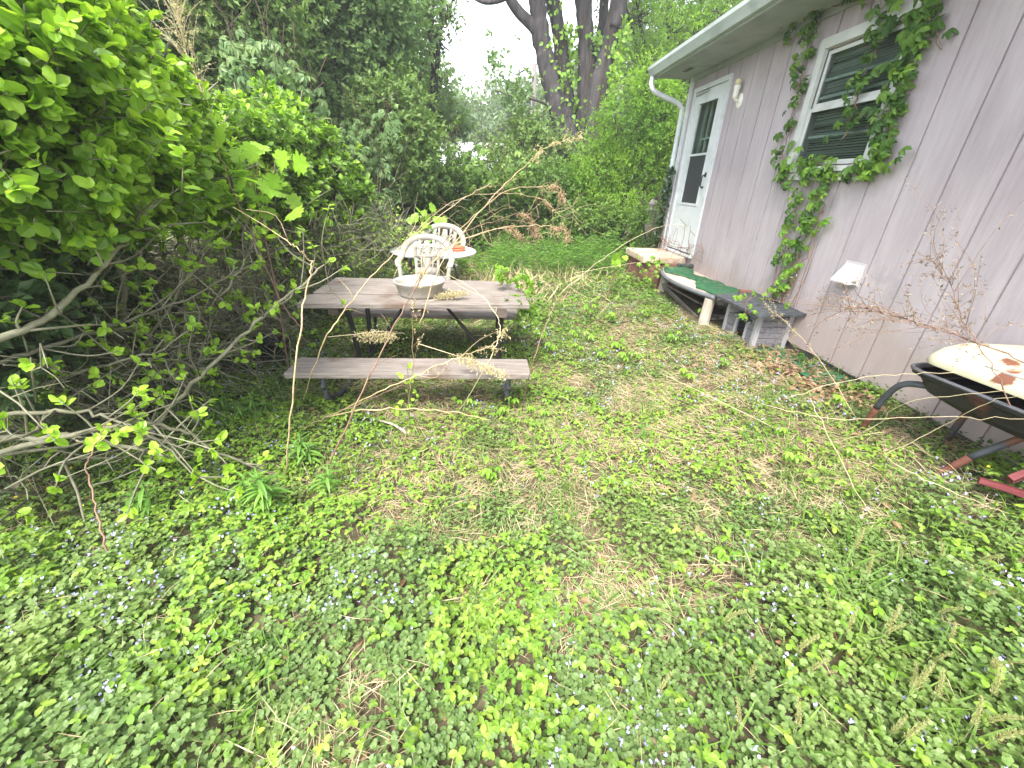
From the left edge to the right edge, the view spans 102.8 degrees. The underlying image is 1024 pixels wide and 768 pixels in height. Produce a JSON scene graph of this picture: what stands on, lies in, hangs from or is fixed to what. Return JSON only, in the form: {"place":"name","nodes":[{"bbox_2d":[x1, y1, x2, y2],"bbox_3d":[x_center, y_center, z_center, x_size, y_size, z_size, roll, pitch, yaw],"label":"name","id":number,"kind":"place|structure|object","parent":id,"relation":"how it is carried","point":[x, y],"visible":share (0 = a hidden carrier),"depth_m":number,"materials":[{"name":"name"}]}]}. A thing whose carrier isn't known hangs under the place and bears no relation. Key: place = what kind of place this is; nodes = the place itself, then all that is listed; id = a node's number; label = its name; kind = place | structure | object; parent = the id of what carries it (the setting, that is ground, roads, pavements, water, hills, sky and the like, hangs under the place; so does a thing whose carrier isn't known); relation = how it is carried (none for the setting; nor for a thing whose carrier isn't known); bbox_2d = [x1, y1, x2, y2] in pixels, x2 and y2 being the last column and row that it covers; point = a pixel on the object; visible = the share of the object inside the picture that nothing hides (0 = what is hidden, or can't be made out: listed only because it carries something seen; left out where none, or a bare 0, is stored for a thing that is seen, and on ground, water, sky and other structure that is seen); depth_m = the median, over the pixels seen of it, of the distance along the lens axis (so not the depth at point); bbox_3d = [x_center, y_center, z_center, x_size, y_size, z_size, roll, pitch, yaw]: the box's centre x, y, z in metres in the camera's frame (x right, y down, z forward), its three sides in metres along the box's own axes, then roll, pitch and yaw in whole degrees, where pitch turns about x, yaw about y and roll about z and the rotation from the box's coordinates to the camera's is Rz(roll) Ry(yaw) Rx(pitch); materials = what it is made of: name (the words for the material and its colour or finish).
{"place":"outdoors","nodes":[
{"label":"outdoors","id":0,"kind":"place"},
{"bbox_2d":[0,216,1023,767],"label":"ground","id":1,"kind":"structure","parent":0,"point":[532,486],"depth_m":2.21,"materials":[{"name":"plant"}]},
{"bbox_2d":[84,419,108,551],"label":"dry stalk","id":2,"kind":"object","parent":1,"relation":"on","point":[99,520],"visible":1,"depth_m":1.73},
{"bbox_2d":[0,226,253,454],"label":"shade bush","id":3,"kind":"object","parent":1,"relation":"on","point":[21,285],"visible":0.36,"depth_m":2.13,"materials":[{"name":"green plant"}]},
{"bbox_2d":[0,0,259,428],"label":"evergreen shrub","id":4,"kind":"object","parent":1,"relation":"on","point":[104,114],"visible":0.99,"depth_m":1.67,"materials":[{"name":"green plant"}]},
{"bbox_2d":[139,0,240,142],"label":"dry stalk","id":5,"kind":"object","parent":4,"relation":"on","point":[178,22],"visible":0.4,"depth_m":3.02,"materials":[{"name":"plant"}]},
{"bbox_2d":[116,478,166,517],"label":"leafy weed","id":6,"kind":"object","parent":1,"relation":"on","point":[139,495],"visible":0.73,"depth_m":2.16,"materials":[{"name":"green plant"}]},
{"bbox_2d":[133,0,205,60],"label":"leafy tree","id":7,"kind":"object","parent":1,"relation":"on","point":[144,4],"visible":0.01,"depth_m":4.87,"materials":[{"name":"green plant"}]},
{"bbox_2d":[0,93,350,558],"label":"bare shrub","id":8,"kind":"object","parent":1,"relation":"on","point":[197,303],"visible":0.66,"depth_m":2.54,"materials":[{"name":"grey plant"}]},
{"bbox_2d":[204,388,237,428],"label":"leafy weed","id":9,"kind":"object","parent":1,"relation":"on","point":[222,406],"visible":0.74,"depth_m":3.01,"materials":[{"name":"green plant"}]},
{"bbox_2d":[145,0,338,262],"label":"leafy tree","id":10,"kind":"object","parent":1,"relation":"on","point":[288,10],"visible":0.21,"depth_m":5.44,"materials":[{"name":"green plant"}]},
{"bbox_2d":[226,390,269,426],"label":"leafy weed","id":11,"kind":"object","parent":1,"relation":"on","point":[241,412],"visible":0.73,"depth_m":3.01,"materials":[{"name":"green plant"}]},
{"bbox_2d":[207,123,309,368],"bbox_3d":[-1.938,-0.916,3.350,0.798,2.050,0.541,-8,28,-19],"label":"maple sapling","id":12,"kind":"object","parent":1,"relation":"on","point":[256,189],"visible":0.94,"depth_m":3.04,"materials":[{"name":"green plant"}]},
{"bbox_2d":[223,467,297,520],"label":"leafy weed","id":13,"kind":"object","parent":1,"relation":"on","point":[260,492],"visible":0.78,"depth_m":2.16,"materials":[{"name":"green plant"}]},
{"bbox_2d":[167,112,364,280],"bbox_3d":[-5.184,-2.418,5.624,6.310,2.908,2.603,0,27,-4],"label":"leafy tree","id":14,"kind":"object","parent":1,"relation":"on","point":[325,245],"depth_m":5.72,"materials":[{"name":"green plant"}]},
{"bbox_2d":[176,0,330,122],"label":"creeper vine","id":15,"kind":"object","parent":14,"relation":"attached to","point":[278,64],"visible":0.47,"depth_m":4.85,"materials":[{"name":"green plant"}]},
{"bbox_2d":[235,208,313,473],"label":"dry stalk","id":16,"kind":"object","parent":1,"relation":"on","point":[298,339],"visible":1,"depth_m":2.04,"materials":[{"name":"plant"}]},
{"bbox_2d":[177,70,390,308],"bbox_3d":[-2.451,-1.971,4.644,1.740,2.688,2.530,0,27,-4],"label":"evergreen shrub","id":17,"kind":"object","parent":1,"relation":"on","point":[273,119],"visible":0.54,"depth_m":4.26,"materials":[{"name":"green plant"}]},
{"bbox_2d":[279,431,324,472],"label":"leafy weed","id":18,"kind":"object","parent":1,"relation":"on","point":[301,443],"visible":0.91,"depth_m":2.59,"materials":[{"name":"green plant"}]},
{"bbox_2d":[223,153,426,309],"bbox_3d":[-2.152,-1.777,5.071,1.793,1.968,3.116,8,27,11],"label":"bare shrub","id":19,"kind":"object","parent":1,"relation":"on","point":[342,250],"visible":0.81,"depth_m":4.93,"materials":[{"name":"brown plant"}]},
{"bbox_2d":[306,456,344,506],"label":"leafy weed","id":20,"kind":"object","parent":1,"relation":"on","point":[325,480],"visible":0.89,"depth_m":2.37,"materials":[{"name":"green plant"}]},
{"bbox_2d":[242,0,466,246],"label":"leafy tree","id":21,"kind":"object","parent":1,"relation":"on","point":[375,28],"visible":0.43,"depth_m":6.88,"materials":[{"name":"green plant"}]},
{"bbox_2d":[310,41,460,255],"bbox_3d":[-2.786,-4.093,7.696,3.659,3.624,2.217,0,27,-4],"label":"leafy tree","id":22,"kind":"object","parent":1,"relation":"on","point":[415,164],"visible":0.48,"depth_m":7.16,"materials":[{"name":"green plant"}]},
{"bbox_2d":[328,81,426,237],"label":"creeper vine","id":23,"kind":"object","parent":22,"relation":"attached to","point":[392,128],"visible":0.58,"depth_m":6.64,"materials":[{"name":"green plant"}]},
{"bbox_2d":[390,122,545,246],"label":"creeper vine","id":24,"kind":"object","parent":22,"relation":"attached to","point":[447,192],"visible":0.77,"depth_m":7.97,"materials":[{"name":"green plant"}]},
{"bbox_2d":[320,225,455,478],"bbox_3d":[-0.653,-0.129,2.407,1.049,1.454,0.364,-19,33,-36],"label":"dry stalk","id":25,"kind":"object","parent":1,"relation":"on","point":[337,445],"visible":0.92,"depth_m":2.35,"materials":[{"name":"plant"}]},
{"bbox_2d":[303,183,489,398],"bbox_3d":[-0.922,-0.442,2.758,1.540,1.694,0.786,0,27,-4],"label":"dry stalk","id":26,"kind":"object","parent":1,"relation":"on","point":[363,286],"visible":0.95,"depth_m":2.55,"materials":[{"name":"plant"}]},
{"bbox_2d":[284,277,530,401],"bbox_3d":[-0.827,-0.441,3.851,1.901,0.826,1.825,0,27,-4],"label":"picnic table","id":27,"kind":"object","parent":1,"relation":"on","point":[375,298],"visible":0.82,"depth_m":3.44,"materials":[{"name":"grey wood"}]},
{"bbox_2d":[329,329,406,343],"bbox_3d":[-1.137,-0.386,3.199,0.635,0.146,0.146,0,27,-4],"label":"grass plume","id":28,"kind":"object","parent":27,"relation":"on","point":[368,334],"depth_m":3.20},
{"bbox_2d":[393,274,444,298],"bbox_3d":[-0.816,-0.859,3.622,0.452,0.130,0.452,0,27,-4],"label":"plastic basin","id":29,"kind":"object","parent":27,"relation":"on","point":[404,284],"visible":0.9,"depth_m":3.52,"materials":[{"name":"plastic"}]},
{"bbox_2d":[418,343,510,380],"bbox_3d":[-0.354,-0.160,3.002,0.697,0.218,0.138,8,27,12],"label":"grass plume","id":30,"kind":"object","parent":27,"relation":"on","point":[465,361],"depth_m":2.98,"materials":[{"name":"plant"}]},
{"bbox_2d":[397,202,447,241],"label":"maple sapling","id":31,"kind":"object","parent":1,"relation":"on","point":[432,208],"visible":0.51,"depth_m":6.63,"materials":[{"name":"green plant"}]},
{"bbox_2d":[394,234,454,279],"bbox_3d":[-1.046,-1.332,5.008,0.706,0.926,0.606,-1,23,-7],"label":"plastic chair","id":32,"kind":"object","parent":1,"relation":"on","point":[433,238],"visible":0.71,"depth_m":5.11,"materials":[{"name":"plastic"}]},
{"bbox_2d":[340,327,510,411],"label":"dry stalk","id":33,"kind":"object","parent":1,"relation":"on","point":[492,346],"visible":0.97,"depth_m":2.42,"materials":[{"name":"plant"}]},
{"bbox_2d":[403,214,448,454],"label":"dry stalk","id":34,"kind":"object","parent":1,"relation":"on","point":[420,287],"visible":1,"depth_m":2.34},
{"bbox_2d":[390,0,468,222],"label":"leafy tree","id":35,"kind":"object","parent":1,"relation":"on","point":[445,16],"visible":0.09,"depth_m":9.77,"materials":[{"name":"green plant"}]},
{"bbox_2d":[390,244,475,275],"bbox_3d":[-1.119,-1.478,5.970,1.200,0.929,1.200,0,27,-4],"label":"patio table","id":36,"kind":"object","parent":1,"relation":"on","point":[468,252],"visible":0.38,"depth_m":5.65,"materials":[{"name":"plastic"}]},
{"bbox_2d":[408,223,465,278],"bbox_3d":[-1.194,-1.946,6.509,0.847,1.112,0.727,10,27,11],"label":"plastic chair","id":37,"kind":"object","parent":1,"relation":"on","point":[439,226],"visible":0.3,"depth_m":6.58,"materials":[{"name":"plastic"}]},
{"bbox_2d":[408,31,481,155],"bbox_3d":[-3.133,-7.564,12.681,4.413,5.297,3.028,0,27,-4],"label":"leafy tree","id":38,"kind":"object","parent":1,"relation":"on","point":[448,113],"visible":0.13,"depth_m":12.26,"materials":[{"name":"green plant"}]},
{"bbox_2d":[418,79,489,142],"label":"tree","id":39,"kind":"object","parent":1,"relation":"on","point":[460,92],"depth_m":25.85,"materials":[{"name":"green plant"}]},
{"bbox_2d":[369,142,579,251],"bbox_3d":[-0.880,-3.995,8.963,5.599,2.404,1.899,0,27,-4],"label":"vine thicket","id":40,"kind":"object","parent":1,"relation":"on","point":[517,204],"visible":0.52,"depth_m":8.78,"materials":[{"name":"green plant"}]},
{"bbox_2d":[452,67,498,141],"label":"tree","id":41,"kind":"object","parent":1,"relation":"on","point":[482,109],"visible":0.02,"depth_m":27.86,"materials":[{"name":"green plant"}]},
{"bbox_2d":[407,211,543,295],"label":"dry stalk","id":42,"kind":"object","parent":1,"relation":"on","point":[534,228],"visible":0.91,"depth_m":3.19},
{"bbox_2d":[467,71,515,126],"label":"tree","id":43,"kind":"object","parent":1,"relation":"on","point":[488,99],"visible":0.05,"depth_m":32.02,"materials":[{"name":"green plant"}]},
{"bbox_2d":[416,222,572,277],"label":"dry stalk","id":44,"kind":"object","parent":1,"relation":"on","point":[567,238],"visible":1,"depth_m":3.02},
{"bbox_2d":[419,128,586,323],"bbox_3d":[-0.066,-1.101,2.806,1.351,1.196,0.154,-15,31,-30],"label":"dry stalk","id":45,"kind":"object","parent":1,"relation":"on","point":[558,142],"visible":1,"depth_m":2.75,"materials":[{"name":"plant"}]},
{"bbox_2d":[401,167,605,269],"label":"dry briars","id":46,"kind":"object","parent":1,"relation":"on","point":[514,220],"visible":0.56,"depth_m":7.95,"materials":[{"name":"plant"}]},
{"bbox_2d":[463,72,545,158],"bbox_3d":[0.413,-14.540,27.334,9.155,10.922,8.242,0,27,-4],"label":"tree","id":47,"kind":"object","parent":1,"relation":"on","point":[494,122],"visible":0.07,"depth_m":25.50,"materials":[{"name":"green plant"}]},
{"bbox_2d":[0,248,1023,767],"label":"creeping charlie","id":48,"kind":"object","parent":1,"relation":"on","point":[38,622],"visible":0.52,"depth_m":1.59,"materials":[{"name":"green plant"}]},
{"bbox_2d":[753,348,862,386],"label":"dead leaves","id":49,"kind":"object","parent":48,"relation":"on","point":[806,375],"visible":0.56,"depth_m":3.55,"materials":[{"name":"plant"}]},
{"bbox_2d":[0,249,1023,767],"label":"mock strawberry","id":50,"kind":"object","parent":1,"relation":"on","point":[538,689],"visible":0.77,"depth_m":1.90,"materials":[{"name":"green plant"}]},
{"bbox_2d":[0,252,1023,767],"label":"dry straw","id":51,"kind":"object","parent":1,"relation":"on","point":[754,462],"visible":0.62,"depth_m":2.50,"materials":[{"name":"plant"}]},
{"bbox_2d":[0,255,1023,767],"bbox_3d":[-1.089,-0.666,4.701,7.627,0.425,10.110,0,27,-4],"label":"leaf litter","id":52,"kind":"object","parent":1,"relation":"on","point":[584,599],"visible":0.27,"depth_m":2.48,"materials":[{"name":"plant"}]},
{"bbox_2d":[0,251,1023,767],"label":"shade weeds","id":53,"kind":"object","parent":1,"relation":"on","point":[456,723],"visible":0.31,"depth_m":2.37,"materials":[{"name":"green plant"}]},
{"bbox_2d":[0,378,1023,767],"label":"weed stalks","id":54,"kind":"object","parent":1,"relation":"on","point":[458,536],"visible":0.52,"depth_m":2.22,"materials":[{"name":"plant"}]},
{"bbox_2d":[2,248,1023,767],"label":"violet flowers","id":55,"kind":"object","parent":1,"relation":"on","point":[106,688],"visible":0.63,"depth_m":1.71,"materials":[{"name":"purple plant"}]},
{"bbox_2d":[494,256,542,332],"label":"creeper sprig","id":56,"kind":"object","parent":1,"relation":"on","point":[500,276],"visible":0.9,"depth_m":3.80,"materials":[{"name":"plant"}]},
{"bbox_2d":[496,280,543,338],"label":"creeper sprig","id":57,"kind":"object","parent":1,"relation":"on","point":[518,318],"visible":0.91,"depth_m":3.69,"materials":[{"name":"green plant"}]},
{"bbox_2d":[427,92,626,240],"bbox_3d":[0.224,-5.402,10.506,6.015,3.582,2.059,0,27,-4],"label":"vine thicket","id":58,"kind":"object","parent":1,"relation":"on","point":[527,130],"visible":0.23,"depth_m":10.00,"materials":[{"name":"green plant"}]},
{"bbox_2d":[388,260,668,335],"bbox_3d":[0.159,-1.627,6.443,4.443,0.578,4.023,8,27,12],"label":"dead grass clump","id":59,"kind":"object","parent":1,"relation":"on","point":[534,285],"visible":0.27,"depth_m":6.40,"materials":[{"name":"plant"}]},
{"bbox_2d":[419,227,641,278],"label":"tall weeds","id":60,"kind":"object","parent":1,"relation":"on","point":[543,253],"visible":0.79,"depth_m":7.38,"materials":[{"name":"green plant"}]},
{"bbox_2d":[475,0,626,240],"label":"tree","id":61,"kind":"object","parent":1,"relation":"on","point":[534,22],"visible":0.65,"depth_m":9.82,"materials":[{"name":"grey plant"}]},
{"bbox_2d":[539,1,632,173],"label":"climbing vine","id":62,"kind":"object","parent":61,"relation":"attached to","point":[614,54],"visible":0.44,"depth_m":9.85,"materials":[{"name":"green plant"}]},
{"bbox_2d":[496,39,617,199],"bbox_3d":[4.093,-14.783,26.365,10.806,12.608,9.153,17,30,27],"label":"tree","id":63,"kind":"object","parent":1,"relation":"on","point":[538,88],"visible":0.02,"depth_m":24.46,"materials":[{"name":"green plant"}]},
{"bbox_2d":[497,256,683,333],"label":"leafy undergrowth","id":64,"kind":"object","parent":1,"relation":"on","point":[617,283],"visible":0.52,"depth_m":5.68,"materials":[{"name":"green plant"}]},
{"bbox_2d":[541,181,666,253],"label":"leafy bush","id":65,"kind":"object","parent":1,"relation":"on","point":[607,221],"visible":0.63,"depth_m":8.37,"materials":[{"name":"green plant"}]},
{"bbox_2d":[524,18,683,204],"bbox_3d":[5.823,-13.459,23.635,11.288,11.922,9.281,0,27,-4],"label":"tree","id":66,"kind":"object","parent":1,"relation":"on","point":[541,106],"visible":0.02,"depth_m":22.11,"materials":[{"name":"green plant"}]},
{"bbox_2d":[554,43,688,238],"bbox_3d":[2.505,-4.754,8.716,3.329,3.982,1.845,0,27,-4],"label":"lime tree","id":67,"kind":"object","parent":1,"relation":"on","point":[658,114],"visible":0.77,"depth_m":8.47,"materials":[{"name":"green plant"}]},
{"bbox_2d":[626,201,664,247],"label":"leafy bush","id":68,"kind":"object","parent":1,"relation":"on","point":[639,218],"visible":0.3,"depth_m":7.52,"materials":[{"name":"green plant"}]},
{"bbox_2d":[626,255,675,287],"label":"creeper sprig","id":69,"kind":"object","parent":1,"relation":"on","point":[656,263],"visible":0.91,"depth_m":5.97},
{"bbox_2d":[625,248,686,287],"bbox_3d":[2.276,-1.845,6.674,0.668,0.595,0.900,0,27,-4],"label":"concrete step","id":70,"kind":"object","parent":1,"relation":"on","point":[645,254],"visible":0.37,"depth_m":6.36,"materials":[{"name":"concrete"}]},
{"bbox_2d":[628,669,688,725],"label":"seed grass","id":71,"kind":"structure","parent":1,"relation":"on","point":[660,698],"depth_m":1.41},
{"bbox_2d":[594,0,737,205],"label":"cedar tree","id":72,"kind":"object","parent":1,"relation":"on","point":[634,9],"visible":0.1,"depth_m":14.35,"materials":[{"name":"green plant"}]},
{"bbox_2d":[593,0,742,209],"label":"lime tree","id":73,"kind":"object","parent":1,"relation":"on","point":[699,13],"visible":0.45,"depth_m":10.50,"materials":[{"name":"green plant"}]},
{"bbox_2d":[658,268,727,324],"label":"platform","id":74,"kind":"structure","parent":1,"relation":"on","point":[706,316],"depth_m":5.14,"materials":[{"name":"white wood"}]},
{"bbox_2d":[664,267,738,294],"bbox_3d":[2.432,-1.347,5.276,0.522,0.048,1.730,0,27,-4],"label":"turf mat","id":75,"kind":"object","parent":74,"relation":"on","point":[708,285],"visible":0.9,"depth_m":5.19,"materials":[{"name":"carpet"}]},
{"bbox_2d":[711,535,739,563],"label":"creeper seedling","id":76,"kind":"object","parent":1,"relation":"on","point":[721,551],"visible":0.89,"depth_m":1.95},
{"bbox_2d":[715,696,781,761],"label":"seed grass","id":77,"kind":"structure","parent":1,"relation":"on","point":[739,715],"depth_m":1.33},
{"bbox_2d":[715,292,806,348],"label":"cat house","id":78,"kind":"structure","parent":1,"relation":"on","point":[757,329],"depth_m":4.09,"materials":[{"name":"wood"}]},
{"bbox_2d":[769,694,846,765],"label":"seed grass","id":79,"kind":"structure","parent":1,"relation":"on","point":[802,728],"depth_m":1.30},
{"bbox_2d":[708,325,957,449],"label":"leaf litter","id":80,"kind":"object","parent":1,"relation":"on","point":[794,368],"depth_m":3.37,"materials":[{"name":"brown plant"}]},
{"bbox_2d":[648,0,1023,468],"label":"house","id":81,"kind":"structure","parent":1,"relation":"on","point":[960,129],"depth_m":3.29,"materials":[{"name":"pink"}]},
{"bbox_2d":[652,166,675,247],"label":"ivy vine","id":82,"kind":"object","parent":81,"relation":"attached to","point":[666,190],"visible":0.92,"depth_m":6.73,"materials":[{"name":"green plant"}]},
{"bbox_2d":[647,204,702,263],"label":"dry vine","id":83,"kind":"object","parent":81,"relation":"attached to","point":[678,247],"visible":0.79,"depth_m":6.14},
{"bbox_2d":[667,81,727,252],"bbox_3d":[2.648,-3.052,5.969,0.088,2.099,0.912,0,27,-4],"label":"door","id":84,"kind":"structure","parent":81,"relation":"in","point":[695,168],"depth_m":6.00,"materials":[{"name":"white paint"}]},
{"bbox_2d":[692,100,714,153],"bbox_3d":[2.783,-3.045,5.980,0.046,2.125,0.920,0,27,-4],"label":"window","id":85,"kind":"structure","parent":84,"relation":"in","point":[704,110],"depth_m":5.95,"materials":[{"name":"white glass"}]},
{"bbox_2d":[784,0,922,179],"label":"window","id":86,"kind":"structure","parent":81,"relation":"in","point":[857,31],"depth_m":3.52,"materials":[{"name":"white glass"}]},
{"bbox_2d":[761,0,958,308],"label":"creeper vine","id":87,"kind":"object","parent":81,"relation":"attached to","point":[913,42],"visible":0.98,"depth_m":3.22,"materials":[{"name":"green plant"}]},
{"bbox_2d":[823,607,888,661],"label":"seed grass","id":88,"kind":"structure","parent":1,"relation":"on","point":[848,629],"depth_m":1.53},
{"bbox_2d":[828,527,895,572],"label":"seed grass","id":89,"kind":"structure","parent":1,"relation":"on","point":[857,545],"depth_m":1.80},
{"bbox_2d":[849,600,885,626],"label":"creeper seedling","id":90,"kind":"object","parent":1,"relation":"on","point":[861,614],"visible":0.66,"depth_m":1.60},
{"bbox_2d":[855,604,940,667],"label":"seed grass","id":91,"kind":"structure","parent":1,"relation":"on","point":[890,623],"depth_m":1.49,"materials":[{"name":"plant"}]},
{"bbox_2d":[862,706,941,767],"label":"seed grass","id":92,"kind":"structure","parent":1,"relation":"on","point":[912,731],"depth_m":1.23,"materials":[{"name":"plant"}]},
{"bbox_2d":[877,658,973,733],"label":"seed grass","id":93,"kind":"structure","parent":1,"relation":"on","point":[918,681],"depth_m":1.32,"materials":[{"name":"plant"}]},
{"bbox_2d":[859,343,1023,477],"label":"wheelbarrow","id":94,"kind":"object","parent":1,"relation":"on","point":[948,383],"visible":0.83,"depth_m":2.11,"materials":[{"name":"grey metal"}]},
{"bbox_2d":[900,175,1023,405],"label":"dry stalk","id":95,"kind":"object","parent":94,"relation":"on","point":[956,306],"visible":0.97,"depth_m":1.89,"materials":[{"name":"plant"}]},
{"bbox_2d":[758,274,1023,367],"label":"dry stalk","id":96,"kind":"object","parent":95,"relation":"attached to","point":[859,307],"visible":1,"depth_m":1.92,"materials":[{"name":"plant"}]},
{"bbox_2d":[898,667,986,737],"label":"seed grass","id":97,"kind":"structure","parent":1,"relation":"on","point":[940,687],"depth_m":1.31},
{"bbox_2d":[931,694,1022,767],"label":"seed grass","id":98,"kind":"structure","parent":1,"relation":"on","point":[978,712],"depth_m":1.24,"materials":[{"name":"plant"}]},
{"bbox_2d":[937,697,1023,767],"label":"seed grass","id":99,"kind":"structure","parent":1,"relation":"on","point":[1005,735],"depth_m":1.22,"materials":[{"name":"plant"}]},
{"bbox_2d":[942,633,1022,706],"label":"seed grass","id":100,"kind":"structure","parent":1,"relation":"on","point":[995,663],"depth_m":1.33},
{"bbox_2d":[944,688,1023,761],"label":"seed grass","id":101,"kind":"structure","parent":1,"relation":"on","point":[1001,717],"depth_m":1.24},
{"bbox_2d":[949,664,1023,729],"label":"seed grass","id":102,"kind":"structure","parent":1,"relation":"on","point":[997,681],"depth_m":1.29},
{"bbox_2d":[977,469,1023,497],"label":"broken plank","id":103,"kind":"object","parent":1,"relation":"on","point":[1015,477],"visible":1,"depth_m":1.94,"materials":[{"name":"red paint"}]},
{"bbox_2d":[415,0,731,106],"label":"sky","id":104,"kind":"structure","parent":0,"point":[470,54],"materials":[{"name":"white"}]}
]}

